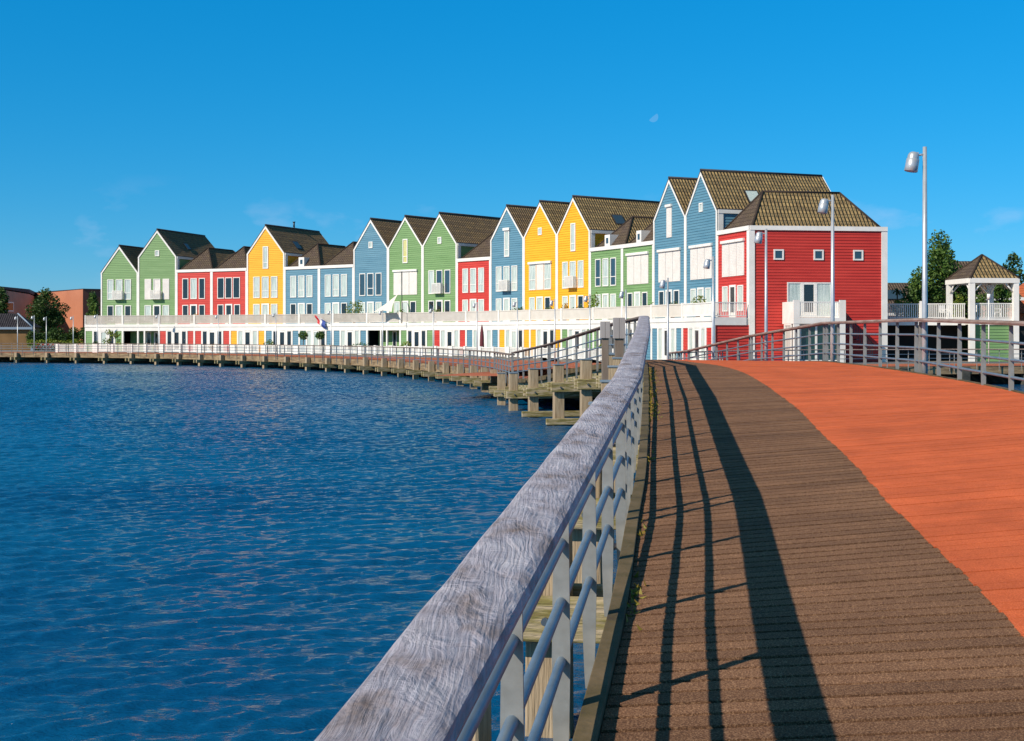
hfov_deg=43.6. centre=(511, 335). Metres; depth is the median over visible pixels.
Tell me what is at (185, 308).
window
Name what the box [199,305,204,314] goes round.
window
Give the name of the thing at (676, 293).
window
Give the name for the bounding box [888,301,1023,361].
terrace building
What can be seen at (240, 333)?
window
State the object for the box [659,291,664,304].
window
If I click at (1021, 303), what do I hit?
neighbour house
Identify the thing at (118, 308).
door
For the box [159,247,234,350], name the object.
row house
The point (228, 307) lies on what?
door
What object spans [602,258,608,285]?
window
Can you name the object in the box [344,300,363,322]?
potted plant
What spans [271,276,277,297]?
window
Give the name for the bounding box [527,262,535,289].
window
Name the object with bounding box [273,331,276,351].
window
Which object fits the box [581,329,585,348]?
window
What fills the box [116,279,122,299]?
window
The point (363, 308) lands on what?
window
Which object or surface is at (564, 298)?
window
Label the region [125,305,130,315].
window
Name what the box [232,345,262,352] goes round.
garden fence
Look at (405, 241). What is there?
window
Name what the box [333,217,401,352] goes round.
row house
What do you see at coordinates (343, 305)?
window
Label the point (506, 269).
window
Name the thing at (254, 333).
window
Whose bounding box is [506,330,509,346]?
window
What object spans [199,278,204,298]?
window
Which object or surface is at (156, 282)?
window
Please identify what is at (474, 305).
street lamp
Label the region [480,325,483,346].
closed parasol
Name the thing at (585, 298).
street lamp
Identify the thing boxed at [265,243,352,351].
row house
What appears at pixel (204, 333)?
window
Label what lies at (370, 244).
window
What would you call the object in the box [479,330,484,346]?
door
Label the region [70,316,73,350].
street lamp
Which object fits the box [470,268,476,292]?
window
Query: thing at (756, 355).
promenade railing
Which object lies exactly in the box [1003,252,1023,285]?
leafy tree
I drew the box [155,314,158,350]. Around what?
street lamp
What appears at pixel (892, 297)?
neighbour house
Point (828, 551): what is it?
footbridge
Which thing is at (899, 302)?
garden shrub
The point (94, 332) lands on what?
window
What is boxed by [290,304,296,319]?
window
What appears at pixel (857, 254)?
window
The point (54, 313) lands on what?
leafy tree
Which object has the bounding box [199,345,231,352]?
garden fence
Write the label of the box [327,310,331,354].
street lamp
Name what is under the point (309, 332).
window
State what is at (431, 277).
window
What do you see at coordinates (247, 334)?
door
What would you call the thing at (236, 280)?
window
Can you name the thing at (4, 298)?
leafy tree
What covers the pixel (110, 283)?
window
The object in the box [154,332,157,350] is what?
door
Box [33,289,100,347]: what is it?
brick building
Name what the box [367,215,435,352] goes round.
row house
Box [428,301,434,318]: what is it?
window
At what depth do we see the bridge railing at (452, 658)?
3.72 m
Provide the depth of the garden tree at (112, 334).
138.48 m
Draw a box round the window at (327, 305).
[325,303,330,319]
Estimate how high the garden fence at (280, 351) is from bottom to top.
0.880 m
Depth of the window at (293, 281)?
136.39 m
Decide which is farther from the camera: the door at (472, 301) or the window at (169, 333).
the window at (169, 333)
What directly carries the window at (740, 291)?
in the row house at (796, 225)
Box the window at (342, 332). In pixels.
[341,331,344,345]
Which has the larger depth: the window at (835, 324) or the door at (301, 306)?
the door at (301, 306)
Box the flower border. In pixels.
[26,338,82,349]
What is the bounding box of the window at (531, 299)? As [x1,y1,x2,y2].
[529,297,534,309]
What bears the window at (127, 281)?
in the row house at (119, 285)
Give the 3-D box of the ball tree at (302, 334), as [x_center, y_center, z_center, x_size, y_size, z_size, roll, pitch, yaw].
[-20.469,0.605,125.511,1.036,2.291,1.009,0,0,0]
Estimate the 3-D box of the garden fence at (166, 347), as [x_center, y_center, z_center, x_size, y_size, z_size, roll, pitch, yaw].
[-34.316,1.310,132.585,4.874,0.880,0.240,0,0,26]
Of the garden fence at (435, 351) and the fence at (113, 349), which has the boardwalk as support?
the fence at (113, 349)
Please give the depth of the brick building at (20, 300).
184.98 m
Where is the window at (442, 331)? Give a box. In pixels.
[441,330,444,346]
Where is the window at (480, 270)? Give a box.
[478,268,483,291]
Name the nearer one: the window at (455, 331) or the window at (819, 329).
the window at (819, 329)
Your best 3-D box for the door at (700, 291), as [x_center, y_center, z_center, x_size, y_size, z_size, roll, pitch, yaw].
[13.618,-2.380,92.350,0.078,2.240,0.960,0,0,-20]
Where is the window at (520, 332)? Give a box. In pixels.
[518,330,522,347]
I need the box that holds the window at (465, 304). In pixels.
[462,300,468,310]
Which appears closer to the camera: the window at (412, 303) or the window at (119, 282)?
the window at (412, 303)
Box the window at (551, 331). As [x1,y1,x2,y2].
[550,330,553,355]
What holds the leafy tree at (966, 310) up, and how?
on the ground
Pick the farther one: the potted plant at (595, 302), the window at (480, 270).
the window at (480, 270)
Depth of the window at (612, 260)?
104.44 m
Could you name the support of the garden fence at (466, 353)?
on the ground
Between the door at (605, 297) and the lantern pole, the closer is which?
the lantern pole
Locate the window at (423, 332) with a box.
[421,330,425,345]
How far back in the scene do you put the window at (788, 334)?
84.66 m
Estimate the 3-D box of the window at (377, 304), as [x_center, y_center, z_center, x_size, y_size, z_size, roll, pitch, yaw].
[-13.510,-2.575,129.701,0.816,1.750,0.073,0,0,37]
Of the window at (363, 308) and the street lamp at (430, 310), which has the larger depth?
the window at (363, 308)
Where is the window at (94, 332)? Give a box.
[93,331,96,342]
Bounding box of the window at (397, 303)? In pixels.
[394,301,399,312]
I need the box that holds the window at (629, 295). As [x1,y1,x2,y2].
[627,293,632,305]
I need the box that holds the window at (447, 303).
[444,300,450,311]
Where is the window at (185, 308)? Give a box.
[182,305,188,314]
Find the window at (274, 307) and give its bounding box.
[271,304,277,313]
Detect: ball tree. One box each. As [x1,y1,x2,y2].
[298,331,307,353]
[315,331,324,339]
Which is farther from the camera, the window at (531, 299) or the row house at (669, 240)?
the window at (531, 299)
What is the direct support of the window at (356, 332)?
in the row house at (370, 270)
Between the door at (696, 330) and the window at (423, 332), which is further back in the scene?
the window at (423, 332)
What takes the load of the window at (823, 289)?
in the row house at (796, 225)
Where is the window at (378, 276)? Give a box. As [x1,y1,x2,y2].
[375,273,381,295]
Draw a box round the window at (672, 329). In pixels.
[671,328,674,359]
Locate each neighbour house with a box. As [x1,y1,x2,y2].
[888,283,911,316]
[929,261,1023,318]
[1019,283,1023,320]
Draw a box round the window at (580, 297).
[578,295,583,307]
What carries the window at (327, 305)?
in the row house at (336, 284)
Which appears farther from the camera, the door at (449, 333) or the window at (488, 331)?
the door at (449, 333)
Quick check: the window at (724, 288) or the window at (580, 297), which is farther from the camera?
the window at (580, 297)
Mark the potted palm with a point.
(897, 291)
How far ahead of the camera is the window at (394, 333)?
126.23 m
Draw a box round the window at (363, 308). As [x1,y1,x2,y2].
[359,302,365,312]
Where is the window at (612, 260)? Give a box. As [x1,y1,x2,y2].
[610,257,615,285]
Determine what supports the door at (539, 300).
in the row house at (540, 261)
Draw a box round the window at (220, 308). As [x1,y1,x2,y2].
[217,304,223,319]
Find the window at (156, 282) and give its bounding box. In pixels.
[153,279,160,298]
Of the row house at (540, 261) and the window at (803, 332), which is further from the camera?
the row house at (540, 261)
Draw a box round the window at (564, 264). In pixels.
[562,262,567,288]
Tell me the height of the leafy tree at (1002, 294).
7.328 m
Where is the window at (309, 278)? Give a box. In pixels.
[306,275,312,296]
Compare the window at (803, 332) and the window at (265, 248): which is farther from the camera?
the window at (265, 248)
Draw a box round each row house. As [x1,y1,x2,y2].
[85,244,143,350]
[122,228,214,350]
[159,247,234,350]
[194,246,249,351]
[230,222,328,351]
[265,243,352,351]
[299,241,377,352]
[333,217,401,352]
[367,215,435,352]
[400,212,499,346]
[434,233,492,346]
[466,204,553,354]
[498,200,590,351]
[529,195,659,356]
[561,216,653,357]
[593,222,666,348]
[622,176,717,359]
[651,169,830,359]
[682,190,887,361]
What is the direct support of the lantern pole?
on the boardwalk
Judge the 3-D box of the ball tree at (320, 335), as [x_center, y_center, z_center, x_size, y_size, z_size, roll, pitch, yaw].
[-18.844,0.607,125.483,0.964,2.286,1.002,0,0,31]
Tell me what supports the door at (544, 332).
in the row house at (596, 219)
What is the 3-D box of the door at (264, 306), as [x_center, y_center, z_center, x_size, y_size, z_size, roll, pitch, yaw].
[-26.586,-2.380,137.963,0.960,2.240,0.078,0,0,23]
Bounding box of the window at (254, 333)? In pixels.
[252,331,256,351]
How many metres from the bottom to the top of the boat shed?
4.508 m
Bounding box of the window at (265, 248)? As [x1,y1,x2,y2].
[263,246,267,268]
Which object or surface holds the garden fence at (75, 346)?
on the boardwalk
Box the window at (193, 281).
[190,278,196,298]
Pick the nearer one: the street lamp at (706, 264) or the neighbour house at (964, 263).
the street lamp at (706, 264)
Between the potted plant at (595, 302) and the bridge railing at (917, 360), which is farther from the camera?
the potted plant at (595, 302)
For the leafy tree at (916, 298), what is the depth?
99.70 m
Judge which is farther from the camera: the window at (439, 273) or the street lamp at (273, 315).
the street lamp at (273, 315)
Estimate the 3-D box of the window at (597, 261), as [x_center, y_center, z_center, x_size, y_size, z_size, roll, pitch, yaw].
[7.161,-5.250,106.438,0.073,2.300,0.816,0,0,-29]
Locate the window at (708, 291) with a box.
[705,287,711,301]
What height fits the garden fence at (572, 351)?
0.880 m
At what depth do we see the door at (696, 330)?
87.03 m
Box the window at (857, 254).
[853,250,862,259]
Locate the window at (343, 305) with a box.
[341,303,346,319]
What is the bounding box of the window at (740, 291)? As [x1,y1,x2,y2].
[737,285,743,310]
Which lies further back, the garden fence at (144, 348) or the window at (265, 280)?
the window at (265, 280)
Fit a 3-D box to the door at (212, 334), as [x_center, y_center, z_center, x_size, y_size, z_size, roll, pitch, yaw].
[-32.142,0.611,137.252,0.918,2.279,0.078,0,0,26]
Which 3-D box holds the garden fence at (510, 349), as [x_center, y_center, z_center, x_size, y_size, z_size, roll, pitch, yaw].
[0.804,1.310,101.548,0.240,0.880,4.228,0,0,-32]
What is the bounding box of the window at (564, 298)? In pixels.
[562,296,567,308]
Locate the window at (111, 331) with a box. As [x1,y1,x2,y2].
[109,331,113,350]
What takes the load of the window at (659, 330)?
in the row house at (725, 197)
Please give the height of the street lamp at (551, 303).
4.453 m
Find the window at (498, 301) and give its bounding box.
[496,298,501,310]
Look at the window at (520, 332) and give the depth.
111.02 m
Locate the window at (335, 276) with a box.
[333,274,338,296]
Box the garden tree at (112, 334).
[102,329,120,344]
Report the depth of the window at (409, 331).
122.61 m
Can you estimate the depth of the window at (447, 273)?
123.49 m
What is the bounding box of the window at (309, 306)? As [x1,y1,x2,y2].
[306,303,312,313]
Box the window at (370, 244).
[368,242,372,247]
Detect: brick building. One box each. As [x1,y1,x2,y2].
[1,286,34,319]
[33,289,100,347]
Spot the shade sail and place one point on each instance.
(387, 306)
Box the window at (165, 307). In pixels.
[163,305,168,314]
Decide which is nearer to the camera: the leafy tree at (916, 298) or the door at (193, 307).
the leafy tree at (916, 298)
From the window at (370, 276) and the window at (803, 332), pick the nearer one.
the window at (803, 332)
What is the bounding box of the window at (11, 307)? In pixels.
[5,302,13,311]
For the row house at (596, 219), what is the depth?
109.42 m
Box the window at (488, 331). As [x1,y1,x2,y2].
[487,330,490,346]
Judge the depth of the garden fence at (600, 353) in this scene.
90.37 m
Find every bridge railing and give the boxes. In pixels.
[314,316,650,740]
[686,318,1023,390]
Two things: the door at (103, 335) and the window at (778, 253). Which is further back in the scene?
the door at (103, 335)
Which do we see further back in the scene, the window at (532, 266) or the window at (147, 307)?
the window at (147, 307)
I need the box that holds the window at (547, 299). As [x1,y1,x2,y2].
[545,297,550,308]
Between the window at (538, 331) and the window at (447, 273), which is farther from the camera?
the window at (447, 273)
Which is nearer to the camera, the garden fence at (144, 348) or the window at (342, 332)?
the window at (342, 332)
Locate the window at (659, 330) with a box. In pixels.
[658,329,661,359]
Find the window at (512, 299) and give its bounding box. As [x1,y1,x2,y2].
[511,298,517,309]
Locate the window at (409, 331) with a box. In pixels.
[408,330,411,345]
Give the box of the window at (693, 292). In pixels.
[690,288,696,302]
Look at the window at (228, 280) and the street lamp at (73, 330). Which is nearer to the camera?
the window at (228, 280)
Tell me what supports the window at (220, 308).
in the row house at (228, 286)
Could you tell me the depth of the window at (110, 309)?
145.15 m
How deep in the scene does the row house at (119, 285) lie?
144.63 m
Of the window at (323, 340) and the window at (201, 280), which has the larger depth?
the window at (201, 280)
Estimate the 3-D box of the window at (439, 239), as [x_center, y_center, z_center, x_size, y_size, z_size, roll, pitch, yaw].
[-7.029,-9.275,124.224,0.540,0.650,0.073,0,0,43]
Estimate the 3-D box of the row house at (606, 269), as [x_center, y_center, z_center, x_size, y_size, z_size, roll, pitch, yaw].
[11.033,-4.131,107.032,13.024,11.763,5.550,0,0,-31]
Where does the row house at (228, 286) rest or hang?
on the ground
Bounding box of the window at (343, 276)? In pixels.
[341,274,346,295]
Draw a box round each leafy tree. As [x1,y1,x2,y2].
[0,286,9,313]
[25,287,70,331]
[86,292,99,315]
[900,229,976,316]
[904,276,921,316]
[961,285,982,318]
[976,284,1020,316]
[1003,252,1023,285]
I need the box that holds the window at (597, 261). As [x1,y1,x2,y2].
[595,259,600,286]
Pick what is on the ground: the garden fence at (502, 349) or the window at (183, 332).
the garden fence at (502, 349)
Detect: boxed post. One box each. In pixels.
[600,321,609,379]
[613,318,625,356]
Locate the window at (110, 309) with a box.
[107,305,113,320]
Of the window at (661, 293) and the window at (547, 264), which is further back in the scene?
the window at (547, 264)
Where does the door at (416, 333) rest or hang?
in the row house at (450, 239)
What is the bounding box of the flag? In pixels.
[315,315,329,328]
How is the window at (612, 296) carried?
in the row house at (606, 269)
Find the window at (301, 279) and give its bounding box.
[298,276,304,296]
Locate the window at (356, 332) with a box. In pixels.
[355,331,358,345]
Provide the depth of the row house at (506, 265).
116.87 m
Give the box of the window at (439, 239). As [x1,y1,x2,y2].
[437,237,441,243]
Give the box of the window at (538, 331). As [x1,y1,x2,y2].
[537,330,540,345]
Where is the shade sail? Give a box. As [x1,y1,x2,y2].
[374,294,397,311]
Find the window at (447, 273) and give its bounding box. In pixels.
[444,269,450,293]
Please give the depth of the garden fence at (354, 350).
121.11 m
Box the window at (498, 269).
[496,266,501,291]
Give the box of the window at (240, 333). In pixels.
[238,331,242,351]
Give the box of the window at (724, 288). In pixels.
[722,286,727,311]
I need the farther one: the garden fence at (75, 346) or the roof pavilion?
the garden fence at (75, 346)
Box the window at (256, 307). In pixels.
[253,304,259,314]
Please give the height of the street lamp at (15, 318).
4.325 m
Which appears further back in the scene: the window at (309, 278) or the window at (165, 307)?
the window at (165, 307)
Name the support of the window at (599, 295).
in the row house at (606, 269)
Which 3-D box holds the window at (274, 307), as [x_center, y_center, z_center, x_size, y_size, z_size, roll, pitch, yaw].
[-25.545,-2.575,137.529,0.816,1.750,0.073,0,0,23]
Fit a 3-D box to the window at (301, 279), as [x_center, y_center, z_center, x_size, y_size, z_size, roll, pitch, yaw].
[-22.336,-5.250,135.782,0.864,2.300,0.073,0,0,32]
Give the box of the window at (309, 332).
[307,331,310,351]
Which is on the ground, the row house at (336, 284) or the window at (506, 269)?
the row house at (336, 284)
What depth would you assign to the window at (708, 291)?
91.27 m
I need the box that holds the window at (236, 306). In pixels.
[234,304,239,314]
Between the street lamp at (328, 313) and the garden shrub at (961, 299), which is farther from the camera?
the street lamp at (328, 313)
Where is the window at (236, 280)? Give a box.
[233,277,239,297]
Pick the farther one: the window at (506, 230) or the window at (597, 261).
the window at (506, 230)
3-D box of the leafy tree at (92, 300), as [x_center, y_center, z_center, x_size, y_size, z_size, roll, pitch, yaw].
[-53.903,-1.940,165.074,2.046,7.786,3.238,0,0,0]
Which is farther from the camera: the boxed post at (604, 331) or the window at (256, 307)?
the window at (256, 307)
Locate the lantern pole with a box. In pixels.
[987,294,990,363]
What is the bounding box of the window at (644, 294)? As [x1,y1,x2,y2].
[642,292,647,305]
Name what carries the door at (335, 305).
in the row house at (336, 284)
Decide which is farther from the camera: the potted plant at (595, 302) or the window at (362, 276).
the window at (362, 276)
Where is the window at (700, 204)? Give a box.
[699,202,702,211]
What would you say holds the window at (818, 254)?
in the row house at (796, 225)
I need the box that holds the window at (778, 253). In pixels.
[773,249,783,259]
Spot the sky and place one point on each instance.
(121, 121)
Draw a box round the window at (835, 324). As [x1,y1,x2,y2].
[835,324,836,360]
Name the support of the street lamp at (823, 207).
on the footbridge
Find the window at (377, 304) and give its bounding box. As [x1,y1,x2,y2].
[375,302,381,312]
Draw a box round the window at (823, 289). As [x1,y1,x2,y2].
[816,282,830,315]
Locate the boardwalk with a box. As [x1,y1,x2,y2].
[0,352,1023,395]
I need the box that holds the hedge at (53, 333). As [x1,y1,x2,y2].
[26,326,84,349]
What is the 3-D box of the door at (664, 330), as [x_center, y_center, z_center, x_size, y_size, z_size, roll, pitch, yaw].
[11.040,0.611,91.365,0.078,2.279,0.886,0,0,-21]
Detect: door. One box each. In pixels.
[100,331,106,350]
[115,305,122,315]
[153,305,160,322]
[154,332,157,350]
[173,331,179,350]
[190,304,196,314]
[209,331,215,350]
[225,304,232,323]
[244,331,250,343]
[261,303,268,323]
[279,331,284,344]
[298,303,304,313]
[313,331,318,344]
[332,302,339,313]
[347,331,352,352]
[367,301,373,322]
[401,301,408,322]
[413,330,419,345]
[436,300,442,311]
[446,330,452,346]
[470,299,476,321]
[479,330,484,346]
[503,298,509,309]
[511,330,516,347]
[536,296,543,320]
[542,330,547,356]
[569,295,576,308]
[574,329,579,357]
[602,293,608,319]
[634,291,640,305]
[663,329,666,359]
[665,289,672,317]
[694,328,699,359]
[697,287,703,316]
[729,285,735,316]
[802,282,815,315]
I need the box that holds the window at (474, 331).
[473,330,476,346]
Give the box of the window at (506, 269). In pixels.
[503,266,509,279]
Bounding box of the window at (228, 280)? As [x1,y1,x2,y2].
[225,277,231,298]
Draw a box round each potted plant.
[263,339,274,349]
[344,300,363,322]
[586,292,599,319]
[691,295,705,316]
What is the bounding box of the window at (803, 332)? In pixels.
[800,324,815,360]
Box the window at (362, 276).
[359,273,365,295]
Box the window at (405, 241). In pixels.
[403,239,407,262]
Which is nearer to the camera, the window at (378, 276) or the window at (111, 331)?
the window at (378, 276)
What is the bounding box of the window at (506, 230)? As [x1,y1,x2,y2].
[502,227,509,256]
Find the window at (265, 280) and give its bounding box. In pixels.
[262,276,268,297]
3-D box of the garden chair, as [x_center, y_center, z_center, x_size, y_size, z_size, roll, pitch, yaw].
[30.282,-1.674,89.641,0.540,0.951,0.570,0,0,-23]
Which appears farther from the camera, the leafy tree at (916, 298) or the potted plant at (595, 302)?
the potted plant at (595, 302)
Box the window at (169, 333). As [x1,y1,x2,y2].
[167,331,171,344]
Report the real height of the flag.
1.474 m
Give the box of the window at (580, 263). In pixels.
[578,260,583,287]
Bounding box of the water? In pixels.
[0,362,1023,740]
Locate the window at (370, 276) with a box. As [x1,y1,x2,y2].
[367,273,373,295]
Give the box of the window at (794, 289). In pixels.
[787,282,801,315]
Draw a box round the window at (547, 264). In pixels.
[542,261,551,288]
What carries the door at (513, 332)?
in the row house at (540, 261)
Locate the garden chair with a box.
[939,305,949,316]
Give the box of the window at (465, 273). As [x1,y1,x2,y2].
[462,268,468,292]
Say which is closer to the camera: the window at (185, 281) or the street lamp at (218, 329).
the street lamp at (218, 329)
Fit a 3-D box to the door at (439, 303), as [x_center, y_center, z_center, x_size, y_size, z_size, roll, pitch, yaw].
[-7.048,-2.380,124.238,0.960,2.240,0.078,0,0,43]
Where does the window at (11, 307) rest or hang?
in the brick building at (20, 300)
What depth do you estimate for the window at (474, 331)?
116.26 m
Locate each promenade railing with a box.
[0,343,514,383]
[669,349,1023,370]
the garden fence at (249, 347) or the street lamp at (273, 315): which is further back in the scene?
the garden fence at (249, 347)
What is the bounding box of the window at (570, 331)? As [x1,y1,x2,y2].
[568,329,572,348]
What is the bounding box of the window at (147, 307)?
[145,305,150,314]
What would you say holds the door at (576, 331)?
in the row house at (606, 269)
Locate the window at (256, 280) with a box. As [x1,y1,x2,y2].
[253,277,259,297]
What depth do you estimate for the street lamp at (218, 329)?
131.96 m
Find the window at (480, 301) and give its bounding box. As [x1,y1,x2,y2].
[478,299,483,310]
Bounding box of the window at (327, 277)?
[325,275,330,296]
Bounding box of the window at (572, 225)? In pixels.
[570,223,575,250]
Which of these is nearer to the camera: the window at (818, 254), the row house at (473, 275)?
the window at (818, 254)
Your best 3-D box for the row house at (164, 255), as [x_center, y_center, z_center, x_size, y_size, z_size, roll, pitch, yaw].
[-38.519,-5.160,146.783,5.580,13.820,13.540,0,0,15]
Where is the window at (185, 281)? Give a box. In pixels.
[182,278,188,298]
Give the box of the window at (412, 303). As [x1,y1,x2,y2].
[410,301,415,311]
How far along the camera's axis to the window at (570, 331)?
104.90 m
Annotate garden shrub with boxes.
[891,299,918,316]
[953,294,963,316]
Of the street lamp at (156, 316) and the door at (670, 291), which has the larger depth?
the street lamp at (156, 316)
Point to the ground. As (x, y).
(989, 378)
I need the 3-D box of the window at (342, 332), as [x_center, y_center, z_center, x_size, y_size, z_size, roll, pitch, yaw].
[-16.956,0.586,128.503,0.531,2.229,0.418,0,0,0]
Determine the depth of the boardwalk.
93.61 m
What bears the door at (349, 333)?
in the row house at (370, 270)
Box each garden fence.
[55,344,94,351]
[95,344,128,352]
[129,344,161,352]
[162,344,198,352]
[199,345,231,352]
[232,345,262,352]
[263,345,295,353]
[296,346,327,353]
[328,345,358,354]
[359,345,389,354]
[390,345,419,355]
[420,346,449,355]
[450,346,478,356]
[479,346,506,357]
[507,347,533,357]
[536,348,559,357]
[560,348,584,359]
[588,348,601,360]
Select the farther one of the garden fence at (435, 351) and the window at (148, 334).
the window at (148, 334)
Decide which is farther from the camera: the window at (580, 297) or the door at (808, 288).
the window at (580, 297)
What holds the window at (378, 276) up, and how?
in the row house at (370, 270)
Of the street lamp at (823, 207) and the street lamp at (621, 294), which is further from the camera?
the street lamp at (621, 294)
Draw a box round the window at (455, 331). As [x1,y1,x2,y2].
[454,330,457,346]
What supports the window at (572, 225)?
in the row house at (596, 219)
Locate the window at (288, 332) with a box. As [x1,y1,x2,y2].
[287,331,290,350]
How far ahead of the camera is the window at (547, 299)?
112.60 m
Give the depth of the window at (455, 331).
118.15 m
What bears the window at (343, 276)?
in the row house at (336, 284)
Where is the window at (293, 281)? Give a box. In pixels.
[290,276,296,297]
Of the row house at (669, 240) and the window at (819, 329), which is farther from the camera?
the row house at (669, 240)
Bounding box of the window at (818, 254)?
[813,250,823,259]
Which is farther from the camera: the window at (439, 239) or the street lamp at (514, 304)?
the window at (439, 239)
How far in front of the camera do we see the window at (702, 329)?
86.14 m
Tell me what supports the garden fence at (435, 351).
on the ground
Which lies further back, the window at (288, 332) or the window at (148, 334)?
the window at (148, 334)
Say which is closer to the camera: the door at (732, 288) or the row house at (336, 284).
the door at (732, 288)
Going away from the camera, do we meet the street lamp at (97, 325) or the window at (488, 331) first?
the window at (488, 331)
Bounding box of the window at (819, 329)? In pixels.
[816,324,830,360]
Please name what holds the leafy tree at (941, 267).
on the ground
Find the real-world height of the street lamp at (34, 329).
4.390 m
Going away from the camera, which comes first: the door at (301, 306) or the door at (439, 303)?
the door at (439, 303)
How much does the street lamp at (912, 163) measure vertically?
4.380 m
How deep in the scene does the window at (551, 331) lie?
107.23 m
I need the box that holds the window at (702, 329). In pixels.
[701,328,704,359]
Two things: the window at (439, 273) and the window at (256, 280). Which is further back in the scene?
the window at (256, 280)
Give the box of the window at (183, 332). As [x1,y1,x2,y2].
[182,331,185,344]
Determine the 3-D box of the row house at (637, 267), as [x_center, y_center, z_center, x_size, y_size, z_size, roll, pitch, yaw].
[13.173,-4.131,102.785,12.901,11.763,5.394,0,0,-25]
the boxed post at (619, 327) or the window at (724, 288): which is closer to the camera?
the boxed post at (619, 327)
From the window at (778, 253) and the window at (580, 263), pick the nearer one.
the window at (778, 253)
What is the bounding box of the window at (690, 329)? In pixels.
[689,328,692,359]
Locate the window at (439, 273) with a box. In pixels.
[436,270,442,293]
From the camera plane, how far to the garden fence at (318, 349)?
123.75 m
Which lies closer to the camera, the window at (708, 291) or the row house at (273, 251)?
the window at (708, 291)
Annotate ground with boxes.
[0,349,1020,399]
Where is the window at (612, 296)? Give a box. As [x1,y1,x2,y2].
[610,294,615,306]
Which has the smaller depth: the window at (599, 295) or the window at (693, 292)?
the window at (693, 292)
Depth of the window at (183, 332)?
138.74 m
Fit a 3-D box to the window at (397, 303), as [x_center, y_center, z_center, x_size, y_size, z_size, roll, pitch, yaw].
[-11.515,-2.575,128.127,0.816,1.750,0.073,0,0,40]
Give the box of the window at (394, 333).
[392,331,396,345]
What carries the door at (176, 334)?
in the row house at (193, 286)
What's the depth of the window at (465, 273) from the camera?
121.69 m
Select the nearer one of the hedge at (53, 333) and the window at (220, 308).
the window at (220, 308)
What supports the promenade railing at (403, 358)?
on the boardwalk
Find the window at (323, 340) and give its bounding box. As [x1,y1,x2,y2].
[321,331,324,351]
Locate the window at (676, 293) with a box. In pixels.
[673,290,679,303]
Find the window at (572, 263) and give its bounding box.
[570,261,575,275]
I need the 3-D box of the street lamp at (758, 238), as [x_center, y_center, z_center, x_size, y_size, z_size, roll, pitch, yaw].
[7.620,-1.055,39.180,0.423,4.450,0.236,0,0,0]
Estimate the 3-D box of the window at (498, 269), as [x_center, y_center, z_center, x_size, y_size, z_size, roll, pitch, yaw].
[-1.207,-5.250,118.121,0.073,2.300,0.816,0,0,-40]
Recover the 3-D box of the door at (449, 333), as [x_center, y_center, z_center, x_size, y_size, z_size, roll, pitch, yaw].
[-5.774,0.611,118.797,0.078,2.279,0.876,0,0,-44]
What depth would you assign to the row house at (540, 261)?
113.11 m
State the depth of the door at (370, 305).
130.39 m
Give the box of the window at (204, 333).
[202,331,206,343]
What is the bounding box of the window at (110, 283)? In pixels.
[107,279,113,299]
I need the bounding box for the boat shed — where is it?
[0,313,40,349]
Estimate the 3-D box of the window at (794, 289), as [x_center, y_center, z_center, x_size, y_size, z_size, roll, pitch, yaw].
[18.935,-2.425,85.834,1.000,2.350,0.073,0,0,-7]
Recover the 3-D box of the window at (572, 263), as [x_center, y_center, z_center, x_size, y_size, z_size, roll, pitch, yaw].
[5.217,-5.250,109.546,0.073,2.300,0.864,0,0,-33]
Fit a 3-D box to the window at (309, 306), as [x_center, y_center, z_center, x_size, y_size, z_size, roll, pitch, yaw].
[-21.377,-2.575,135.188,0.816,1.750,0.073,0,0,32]
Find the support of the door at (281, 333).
in the row house at (301, 287)
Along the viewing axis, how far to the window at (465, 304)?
121.69 m
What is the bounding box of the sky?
[0,0,1023,291]
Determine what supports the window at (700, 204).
in the row house at (725, 197)
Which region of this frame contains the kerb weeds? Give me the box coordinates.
[626,366,663,629]
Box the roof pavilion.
[945,254,1019,361]
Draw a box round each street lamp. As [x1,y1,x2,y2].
[14,316,17,351]
[31,315,34,351]
[43,316,46,351]
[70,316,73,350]
[94,314,97,341]
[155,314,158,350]
[215,314,218,351]
[272,313,275,345]
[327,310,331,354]
[378,310,382,355]
[429,308,433,356]
[472,302,477,358]
[512,301,517,350]
[549,299,555,362]
[583,294,590,356]
[619,290,626,350]
[659,278,668,359]
[703,256,714,358]
[754,229,767,360]
[818,195,834,361]
[904,147,927,373]
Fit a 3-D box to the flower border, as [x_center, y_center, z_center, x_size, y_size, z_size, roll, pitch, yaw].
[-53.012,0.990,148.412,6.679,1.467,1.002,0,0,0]
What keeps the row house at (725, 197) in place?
on the ground
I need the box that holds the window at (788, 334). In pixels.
[784,324,791,360]
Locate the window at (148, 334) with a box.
[146,332,150,350]
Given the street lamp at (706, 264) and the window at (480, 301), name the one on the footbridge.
the street lamp at (706, 264)
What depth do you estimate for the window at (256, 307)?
138.40 m
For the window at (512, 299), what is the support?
in the row house at (506, 265)
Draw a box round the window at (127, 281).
[125,279,130,299]
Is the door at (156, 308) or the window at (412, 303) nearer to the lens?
the window at (412, 303)
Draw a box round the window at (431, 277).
[428,270,434,293]
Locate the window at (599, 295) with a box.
[595,294,600,307]
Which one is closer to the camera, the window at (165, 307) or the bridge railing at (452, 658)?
the bridge railing at (452, 658)
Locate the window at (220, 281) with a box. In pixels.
[217,278,223,298]
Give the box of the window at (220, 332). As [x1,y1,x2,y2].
[217,331,221,351]
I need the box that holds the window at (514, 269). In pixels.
[511,265,517,290]
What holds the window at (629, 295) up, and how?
in the row house at (637, 267)
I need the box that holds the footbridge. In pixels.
[472,354,1023,740]
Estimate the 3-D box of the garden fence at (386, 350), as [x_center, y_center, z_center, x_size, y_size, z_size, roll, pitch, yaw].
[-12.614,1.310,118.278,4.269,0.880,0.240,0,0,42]
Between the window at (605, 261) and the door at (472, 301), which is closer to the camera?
the window at (605, 261)
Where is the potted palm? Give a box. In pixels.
[889,288,905,316]
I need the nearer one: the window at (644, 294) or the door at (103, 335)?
the window at (644, 294)

